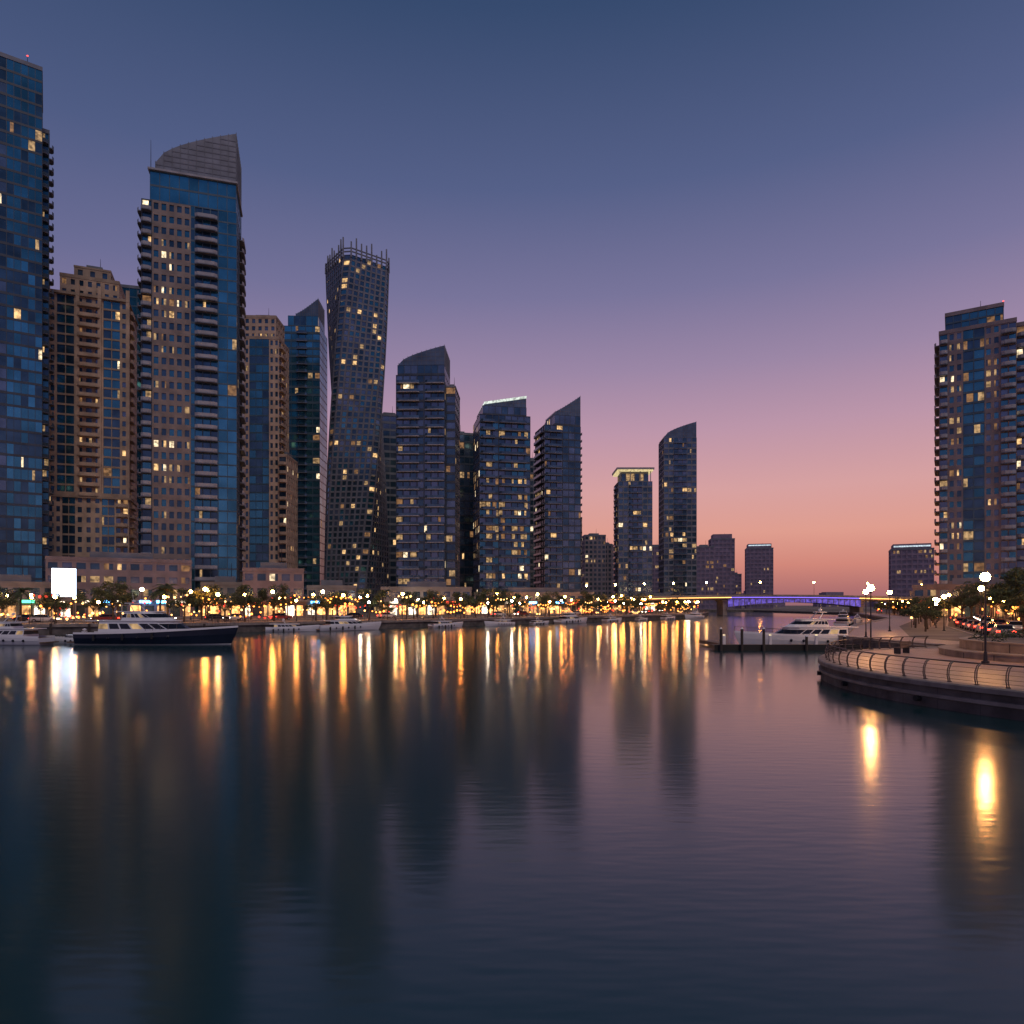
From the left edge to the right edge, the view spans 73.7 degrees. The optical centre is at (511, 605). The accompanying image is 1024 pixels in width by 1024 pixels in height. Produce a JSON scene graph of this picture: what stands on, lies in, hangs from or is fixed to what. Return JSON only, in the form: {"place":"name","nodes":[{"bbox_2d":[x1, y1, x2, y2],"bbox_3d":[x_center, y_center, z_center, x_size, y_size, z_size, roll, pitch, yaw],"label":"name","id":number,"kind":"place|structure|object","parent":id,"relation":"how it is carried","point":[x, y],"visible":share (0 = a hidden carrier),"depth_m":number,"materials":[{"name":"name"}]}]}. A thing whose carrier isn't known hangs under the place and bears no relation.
{"place":"outdoors","nodes":[
{"label":"outdoors","id":0,"kind":"place"},
{"bbox_2d":[121,284,140,552],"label":"glass skyscraper","id":1,"kind":"structure","parent":0,"point":[134,297],"depth_m":265.05,"materials":[{"name":"grey"}]},
{"bbox_2d":[198,563,242,616],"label":"restaurant building","id":2,"kind":"structure","parent":0,"point":[228,584],"depth_m":196.34,"materials":[{"name":"concrete"}]},
{"bbox_2d":[240,549,309,616],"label":"shop building","id":3,"kind":"structure","parent":0,"point":[265,575],"depth_m":187.60,"materials":[{"name":"grey"}]},
{"bbox_2d":[306,576,359,615],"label":"shop building","id":4,"kind":"structure","parent":0,"point":[330,586],"depth_m":212.25,"materials":[{"name":"concrete"}]},
{"bbox_2d":[0,611,676,622],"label":"road","id":5,"kind":"structure","parent":0,"point":[330,619],"depth_m":150.45,"materials":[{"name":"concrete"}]},
{"bbox_2d":[28,614,58,621],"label":"parked car","id":6,"kind":"object","parent":5,"relation":"on","point":[37,619],"visible":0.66,"depth_m":127.39,"materials":[{"name":"white metal"}]},
{"bbox_2d":[324,237,389,612],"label":"twisted skyscraper","id":7,"kind":"structure","parent":0,"point":[356,548],"depth_m":289.12,"materials":[{"name":"grey glass"}]},
{"bbox_2d":[382,406,395,586],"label":"office tower","id":8,"kind":"structure","parent":0,"point":[389,427],"depth_m":324.39,"materials":[{"name":"grey glass"}]},
{"bbox_2d":[378,572,473,615],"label":"restaurant building","id":9,"kind":"structure","parent":0,"point":[422,588],"depth_m":211.08,"materials":[{"name":"concrete"}]},
{"bbox_2d":[460,425,472,595],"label":"office tower","id":10,"kind":"structure","parent":0,"point":[466,509],"depth_m":324.26,"materials":[{"name":"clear glass"}]},
{"bbox_2d":[0,606,1014,648],"bbox_3d":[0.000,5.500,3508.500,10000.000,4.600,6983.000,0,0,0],"label":"ground","id":11,"kind":"structure","parent":0,"point":[938,633],"depth_m":146.96,"materials":[{"name":"grey concrete"}]},
{"bbox_2d":[0,587,17,606],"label":"tree","id":12,"kind":"object","parent":11,"relation":"on","point":[3,601],"visible":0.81,"depth_m":120.31,"materials":[{"name":"green plant"}]},
{"bbox_2d":[7,587,37,620],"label":"palm tree","id":13,"kind":"object","parent":11,"relation":"on","point":[16,595],"visible":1,"depth_m":118.64,"materials":[{"name":"green plant"}]},
{"bbox_2d":[0,52,53,581],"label":"glass skyscraper","id":14,"kind":"structure","parent":11,"relation":"on","point":[26,161],"depth_m":194.25,"materials":[{"name":"blue glass"}]},
{"bbox_2d":[0,563,64,618],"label":"shop building","id":15,"kind":"structure","parent":11,"relation":"on","point":[8,581],"depth_m":164.53,"materials":[{"name":"concrete"}]},
{"bbox_2d":[34,592,68,616],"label":"tree","id":16,"kind":"object","parent":11,"relation":"on","point":[49,593],"visible":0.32,"depth_m":133.50,"materials":[{"name":"green plant"}]},
{"bbox_2d":[41,595,71,622],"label":"tree","id":17,"kind":"object","parent":11,"relation":"on","point":[52,603],"visible":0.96,"depth_m":120.45,"materials":[{"name":"green plant"}]},
{"bbox_2d":[51,567,76,618],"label":"led billboard","id":18,"kind":"object","parent":11,"relation":"on","point":[64,581],"visible":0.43,"depth_m":159.91,"materials":[{"name":"metal"}]},
{"bbox_2d":[76,589,108,622],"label":"tree","id":19,"kind":"object","parent":11,"relation":"on","point":[90,602],"visible":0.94,"depth_m":121.81,"materials":[{"name":"green plant"}]},
{"bbox_2d":[49,259,138,556],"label":"beige apartment tower","id":20,"kind":"structure","parent":11,"relation":"on","point":[94,422],"depth_m":230.68,"materials":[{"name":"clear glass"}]},
{"bbox_2d":[91,580,136,619],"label":"tree","id":21,"kind":"object","parent":11,"relation":"on","point":[115,594],"visible":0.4,"depth_m":137.32,"materials":[{"name":"green plant"}]},
{"bbox_2d":[92,583,137,619],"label":"tree","id":22,"kind":"object","parent":11,"relation":"on","point":[112,598],"visible":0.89,"depth_m":124.24,"materials":[{"name":"green plant"}]},
{"bbox_2d":[45,539,193,617],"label":"waterfront mall","id":23,"kind":"structure","parent":11,"relation":"on","point":[136,572],"depth_m":177.67,"materials":[{"name":"grey"}]},
{"bbox_2d":[146,586,174,610],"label":"palm tree","id":24,"kind":"object","parent":11,"relation":"on","point":[161,591],"visible":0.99,"depth_m":126.42,"materials":[{"name":"green plant"}]},
{"bbox_2d":[153,583,180,614],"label":"palm tree","id":25,"kind":"object","parent":11,"relation":"on","point":[172,592],"visible":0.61,"depth_m":141.05,"materials":[{"name":"green plant"}]},
{"bbox_2d":[165,588,201,621],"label":"tree","id":26,"kind":"object","parent":11,"relation":"on","point":[177,603],"visible":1,"depth_m":128.76,"materials":[{"name":"green plant"}]},
{"bbox_2d":[137,133,245,615],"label":"curved crown skyscraper","id":27,"kind":"structure","parent":11,"relation":"on","point":[191,319],"depth_m":206.50,"materials":[{"name":"blue glass"}]},
{"bbox_2d":[191,587,220,619],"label":"tree","id":28,"kind":"object","parent":11,"relation":"on","point":[201,599],"visible":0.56,"depth_m":144.29,"materials":[{"name":"green plant"}]},
{"bbox_2d":[193,584,223,619],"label":"tree","id":29,"kind":"object","parent":11,"relation":"on","point":[215,590],"visible":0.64,"depth_m":144.24,"materials":[{"name":"green plant"}]},
{"bbox_2d":[212,593,239,621],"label":"tree","id":30,"kind":"object","parent":11,"relation":"on","point":[216,601],"visible":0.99,"depth_m":130.03,"materials":[{"name":"green plant"}]},
{"bbox_2d":[225,584,262,621],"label":"tree","id":31,"kind":"object","parent":11,"relation":"on","point":[239,592],"visible":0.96,"depth_m":131.72,"materials":[{"name":"green plant"}]},
{"bbox_2d":[242,315,297,578],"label":"beige apartment tower","id":32,"kind":"structure","parent":11,"relation":"on","point":[270,501],"depth_m":279.10,"materials":[{"name":"grey glass"}]},
{"bbox_2d":[257,583,295,620],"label":"tree","id":33,"kind":"object","parent":11,"relation":"on","point":[262,594],"visible":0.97,"depth_m":137.37,"materials":[{"name":"green plant"}]},
{"bbox_2d":[284,299,326,599],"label":"glass skyscraper","id":34,"kind":"structure","parent":11,"relation":"on","point":[305,340],"depth_m":307.77,"materials":[{"name":"teal glass"}]},
{"bbox_2d":[304,596,327,620],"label":"tree","id":35,"kind":"object","parent":11,"relation":"on","point":[307,607],"visible":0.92,"depth_m":141.58,"materials":[{"name":"green plant"}]},
{"bbox_2d":[318,594,339,619],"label":"tree","id":36,"kind":"object","parent":11,"relation":"on","point":[332,603],"visible":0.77,"depth_m":144.84,"materials":[{"name":"green plant"}]},
{"bbox_2d":[322,592,348,618],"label":"tree","id":37,"kind":"object","parent":11,"relation":"on","point":[338,602],"visible":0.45,"depth_m":158.92,"materials":[{"name":"green plant"}]},
{"bbox_2d":[0,594,697,622],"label":"string lights","id":38,"kind":"object","parent":11,"relation":"on","point":[174,597],"visible":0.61,"depth_m":152.91,"materials":[{"name":"yellow"}]},
{"bbox_2d":[22,611,708,626],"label":"quay coping","id":39,"kind":"object","parent":11,"relation":"on","point":[232,623],"visible":0.7,"depth_m":136.12,"materials":[{"name":"stone"}]},
{"bbox_2d":[7,609,707,623],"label":"promenade railing","id":40,"kind":"object","parent":39,"relation":"on","point":[467,615],"visible":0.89,"depth_m":129.94,"materials":[{"name":"metal"}]},
{"bbox_2d":[356,587,386,619],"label":"tree","id":41,"kind":"object","parent":11,"relation":"on","point":[374,602],"visible":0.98,"depth_m":148.72,"materials":[{"name":"green plant"}]},
{"bbox_2d":[63,612,699,623],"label":"promenade","id":42,"kind":"structure","parent":11,"relation":"on","point":[397,619],"depth_m":152.31,"materials":[{"name":"beige concrete"}]},
{"bbox_2d":[376,601,394,619],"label":"tree","id":43,"kind":"object","parent":11,"relation":"on","point":[387,607],"visible":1,"depth_m":151.13,"materials":[{"name":"green plant"}]},
{"bbox_2d":[398,591,424,618],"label":"tree","id":44,"kind":"object","parent":11,"relation":"on","point":[419,603],"visible":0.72,"depth_m":161.54,"materials":[{"name":"green plant"}]},
{"bbox_2d":[396,344,459,586],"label":"sail top skyscraper","id":45,"kind":"structure","parent":11,"relation":"on","point":[427,472],"depth_m":263.25,"materials":[{"name":"blue glass"}]},
{"bbox_2d":[422,592,444,616],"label":"tree","id":46,"kind":"object","parent":11,"relation":"on","point":[439,599],"visible":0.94,"depth_m":165.05,"materials":[{"name":"green plant"}]},
{"bbox_2d":[449,592,475,617],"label":"tree","id":47,"kind":"object","parent":11,"relation":"on","point":[464,604],"visible":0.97,"depth_m":170.80,"materials":[{"name":"green plant"}]},
{"bbox_2d":[462,590,485,617],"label":"tree","id":48,"kind":"object","parent":11,"relation":"on","point":[477,601],"visible":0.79,"depth_m":175.71,"materials":[{"name":"green plant"}]},
{"bbox_2d":[476,588,500,615],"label":"tree","id":49,"kind":"object","parent":11,"relation":"on","point":[484,596],"visible":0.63,"depth_m":195.81,"materials":[{"name":"green plant"}]},
{"bbox_2d":[473,396,529,597],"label":"sail top skyscraper","id":50,"kind":"structure","parent":11,"relation":"on","point":[501,494],"depth_m":290.12,"materials":[{"name":"blue glass"}]},
{"bbox_2d":[494,590,520,616],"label":"tree","id":51,"kind":"object","parent":11,"relation":"on","point":[516,599],"visible":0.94,"depth_m":184.36,"materials":[{"name":"green plant"}]},
{"bbox_2d":[474,583,597,613],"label":"restaurant building","id":52,"kind":"structure","parent":11,"relation":"on","point":[530,593],"depth_m":244.90,"materials":[{"name":"concrete"}]},
{"bbox_2d":[536,595,554,614],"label":"tree","id":53,"kind":"object","parent":11,"relation":"on","point":[543,599],"visible":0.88,"depth_m":194.17,"materials":[{"name":"green plant"}]},
{"bbox_2d":[534,397,581,591],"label":"sail top skyscraper","id":54,"kind":"structure","parent":11,"relation":"on","point":[558,497],"depth_m":322.70,"materials":[{"name":"blue glass"}]},
{"bbox_2d":[572,590,593,612],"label":"tree","id":55,"kind":"object","parent":11,"relation":"on","point":[584,594],"visible":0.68,"depth_m":237.04,"materials":[{"name":"green plant"}]},
{"bbox_2d":[582,533,605,608],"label":"apartment tower","id":56,"kind":"structure","parent":11,"relation":"on","point":[594,562],"depth_m":512.19,"materials":[{"name":"grey glass"}]},
{"bbox_2d":[606,538,613,608],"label":"apartment tower","id":57,"kind":"structure","parent":11,"relation":"on","point":[609,569],"depth_m":532.26,"materials":[{"name":"grey glass"}]},
{"bbox_2d":[612,467,653,595],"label":"flat roof skyscraper","id":58,"kind":"structure","parent":11,"relation":"on","point":[632,530],"depth_m":401.25,"materials":[{"name":"blue glass"}]},
{"bbox_2d":[652,545,658,592],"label":"apartment tower","id":59,"kind":"structure","parent":11,"relation":"on","point":[655,568],"depth_m":552.68,"materials":[{"name":"grey"}]},
{"bbox_2d":[659,422,696,609],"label":"sail top skyscraper","id":60,"kind":"structure","parent":11,"relation":"on","point":[678,506],"depth_m":431.12,"materials":[{"name":"blue glass"}]},
{"bbox_2d":[697,545,713,608],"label":"apartment tower","id":61,"kind":"structure","parent":11,"relation":"on","point":[705,563],"depth_m":553.10,"materials":[{"name":"grey"}]},
{"bbox_2d":[708,533,734,608],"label":"office tower","id":62,"kind":"structure","parent":11,"relation":"on","point":[724,562],"depth_m":591.16,"materials":[{"name":"grey"}]},
{"bbox_2d":[735,572,741,607],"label":"apartment tower","id":63,"kind":"structure","parent":11,"relation":"on","point":[738,584],"depth_m":692.11,"materials":[{"name":"grey"}]},
{"bbox_2d":[594,595,911,614],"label":"bridge","id":64,"kind":"structure","parent":11,"relation":"on","point":[854,603],"depth_m":328.10,"materials":[{"name":"concrete"}]},
{"bbox_2d":[745,543,773,608],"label":"office tower","id":65,"kind":"structure","parent":11,"relation":"on","point":[758,563],"depth_m":640.64,"materials":[{"name":"grey"}]},
{"bbox_2d":[742,591,888,606],"bbox_3d":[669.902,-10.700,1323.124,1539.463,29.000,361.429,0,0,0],"label":"distant buildings","id":66,"kind":"structure","parent":11,"relation":"on","point":[782,604],"depth_m":1304.51,"materials":[{"name":"grey"}]},
{"bbox_2d":[838,612,944,645],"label":"quay coping","id":67,"kind":"object","parent":11,"relation":"on","point":[877,639],"visible":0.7,"depth_m":76.94,"materials":[{"name":"stone"}]},
{"bbox_2d":[848,613,958,644],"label":"promenade","id":68,"kind":"structure","parent":11,"relation":"on","point":[881,629],"depth_m":96.92,"materials":[{"name":"beige concrete"}]},
{"bbox_2d":[888,543,933,609],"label":"office tower","id":69,"kind":"structure","parent":11,"relation":"on","point":[910,565],"depth_m":491.05,"materials":[{"name":"grey"}]},
{"bbox_2d":[899,598,930,627],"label":"tree","id":70,"kind":"object","parent":11,"relation":"on","point":[904,611],"visible":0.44,"depth_m":108.05,"materials":[{"name":"green plant"}]},
{"bbox_2d":[817,647,1023,720],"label":"quay wall","id":71,"kind":"structure","parent":11,"relation":"on","point":[993,701],"depth_m":32.26,"materials":[{"name":"concrete"}]},
{"bbox_2d":[825,636,1023,688],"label":"promenade railing","id":72,"kind":"object","parent":71,"relation":"on","point":[975,672],"visible":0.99,"depth_m":35.36,"materials":[{"name":"metal"}]},
{"bbox_2d":[834,648,1023,688],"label":"promenade","id":73,"kind":"structure","parent":71,"relation":"on","point":[931,653],"depth_m":39.97,"materials":[{"name":"beige concrete"}]},
{"bbox_2d":[867,584,873,648],"bbox_3d":[28.800,0.958,54.800,0.502,5.264,0.502,0,0,0],"label":"street lamp","id":74,"kind":"object","parent":73,"relation":"on","point":[870,587],"visible":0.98,"depth_m":54.76,"materials":[{"name":"metal"}]},
{"bbox_2d":[893,640,910,653],"bbox_3d":[29.055,3.115,50.869,1.800,0.950,0.510,0,0,-38],"label":"park bench","id":75,"kind":"object","parent":73,"relation":"on","point":[897,650],"visible":1,"depth_m":50.55,"materials":[{"name":"brown wood"}]},
{"bbox_2d":[938,636,1023,662],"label":"round planter","id":76,"kind":"object","parent":73,"relation":"on","point":[1004,650],"visible":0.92,"depth_m":45.97,"materials":[{"name":"stone"}]},
{"bbox_2d":[971,628,1023,641],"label":"shrub","id":77,"kind":"object","parent":76,"relation":"in","point":[1011,634],"visible":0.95,"depth_m":49.43,"materials":[{"name":"green plant"}]},
{"bbox_2d":[980,572,990,662],"bbox_3d":[29.400,0.760,42.400,0.540,5.660,0.540,0,0,0],"label":"street lamp","id":78,"kind":"object","parent":73,"relation":"on","point":[985,577],"visible":0.98,"depth_m":42.35,"materials":[{"name":"metal"}]},
{"bbox_2d":[912,600,940,631],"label":"tree","id":79,"kind":"object","parent":11,"relation":"on","point":[935,614],"visible":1,"depth_m":92.67,"materials":[{"name":"green plant"}]},
{"bbox_2d":[877,606,1019,627],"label":"string lights","id":80,"kind":"object","parent":11,"relation":"on","point":[997,612],"visible":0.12,"depth_m":128.00,"materials":[{"name":"yellow"}]},
{"bbox_2d":[906,577,1018,617],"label":"shop building","id":81,"kind":"structure","parent":11,"relation":"on","point":[935,590],"depth_m":184.92,"materials":[{"name":"grey"}]},
{"bbox_2d":[934,300,1023,583],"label":"apartment tower","id":82,"kind":"structure","parent":11,"relation":"on","point":[979,384],"depth_m":208.74,"materials":[{"name":"blue glass"}]},
{"bbox_2d":[982,567,1023,602],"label":"tree","id":83,"kind":"object","parent":11,"relation":"on","point":[1009,578],"visible":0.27,"depth_m":104.23,"materials":[{"name":"green plant"}]},
{"bbox_2d":[986,567,1023,621],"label":"tree","id":84,"kind":"object","parent":11,"relation":"on","point":[1004,594],"visible":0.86,"depth_m":98.28,"materials":[{"name":"green plant"}]},
{"bbox_2d":[0,612,1023,1023],"bbox_3d":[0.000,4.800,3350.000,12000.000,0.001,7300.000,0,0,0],"label":"water","id":85,"kind":"structure","parent":0,"point":[640,822],"depth_m":14.23,"materials":[{"name":"teal liquid"}]},
{"bbox_2d":[0,609,58,644],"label":"motor yacht","id":86,"kind":"object","parent":85,"relation":"on","point":[15,632],"visible":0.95,"depth_m":81.69,"materials":[{"name":"white plastic"}]},
{"bbox_2d":[44,628,86,643],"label":"motor yacht","id":87,"kind":"object","parent":85,"relation":"on","point":[63,640],"visible":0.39,"depth_m":85.18,"materials":[{"name":"white plastic"}]},
{"bbox_2d":[67,593,237,644],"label":"motor yacht","id":88,"kind":"object","parent":85,"relation":"on","point":[133,627],"visible":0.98,"depth_m":82.35,"materials":[{"name":"black plastic"}]},
{"bbox_2d":[263,618,319,631],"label":"motor yacht","id":89,"kind":"object","parent":85,"relation":"on","point":[287,627],"visible":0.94,"depth_m":123.16,"materials":[{"name":"white plastic"}]},
{"bbox_2d":[316,610,380,630],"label":"motor yacht","id":90,"kind":"object","parent":85,"relation":"on","point":[344,623],"visible":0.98,"depth_m":128.49,"materials":[{"name":"white plastic"}]},
{"bbox_2d":[427,616,462,627],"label":"motor yacht","id":91,"kind":"object","parent":85,"relation":"on","point":[444,624],"visible":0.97,"depth_m":145.07,"materials":[{"name":"white plastic"}]},
{"bbox_2d":[484,615,514,625],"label":"motor yacht","id":92,"kind":"object","parent":85,"relation":"on","point":[502,622],"visible":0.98,"depth_m":157.13,"materials":[{"name":"white plastic"}]},
{"bbox_2d":[553,607,586,623],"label":"motor yacht","id":93,"kind":"object","parent":85,"relation":"on","point":[569,618],"visible":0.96,"depth_m":178.78,"materials":[{"name":"white plastic"}]},
{"bbox_2d":[685,608,704,618],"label":"motor yacht","id":94,"kind":"object","parent":85,"relation":"on","point":[694,615],"visible":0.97,"depth_m":239.64,"materials":[{"name":"white plastic"}]},
{"bbox_2d":[699,627,862,650],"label":"floating dock","id":95,"kind":"object","parent":85,"relation":"on","point":[721,645],"visible":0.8,"depth_m":72.10,"materials":[{"name":"brown wood"}]},
{"bbox_2d":[734,607,868,643],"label":"motor yacht","id":96,"kind":"object","parent":85,"relation":"on","point":[796,631],"visible":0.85,"depth_m":78.31,"materials":[{"name":"white plastic"}]},
{"bbox_2d":[834,609,853,625],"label":"motor yacht","id":97,"kind":"object","parent":85,"relation":"on","point":[843,620],"visible":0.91,"depth_m":148.56,"materials":[{"name":"white plastic"}]},
{"bbox_2d":[0,0,1023,605],"label":"sky","id":98,"kind":"structure","parent":0,"point":[758,224],"materials":[{"name":"blue"}]},
{"bbox_2d":[530,456,534,587],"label":"office tower","id":99,"kind":"structure","parent":0,"point":[532,525],"depth_m":373.21,"materials":[{"name":"grey glass"}]},
{"bbox_2d":[611,593,695,610],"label":"shop building","id":100,"kind":"structure","parent":0,"point":[614,607],"depth_m":364.85,"materials":[{"name":"concrete"}]},
{"bbox_2d":[885,612,1023,635],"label":"road","id":101,"kind":"structure","parent":0,"point":[951,624],"depth_m":105.23,"materials":[{"name":"grey asphalt"}]},
{"bbox_2d":[942,586,988,616],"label":"tree","id":102,"kind":"object","parent":101,"relation":"on","point":[948,604],"visible":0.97,"depth_m":119.74,"materials":[{"name":"green plant"}]},
{"bbox_2d":[949,581,990,618],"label":"tree","id":103,"kind":"object","parent":101,"relation":"on","point":[977,585],"visible":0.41,"depth_m":127.77,"materials":[{"name":"green plant"}]},
{"bbox_2d":[990,624,1015,635],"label":"parked car","id":104,"kind":"object","parent":101,"relation":"on","point":[995,628],"visible":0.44,"depth_m":74.44,"materials":[{"name":"silver metal"}]},
{"bbox_2d":[1001,595,1023,632],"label":"tree","id":105,"kind":"object","parent":101,"relation":"on","point":[1020,607],"visible":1,"depth_m":88.41,"materials":[{"name":"green plant"}]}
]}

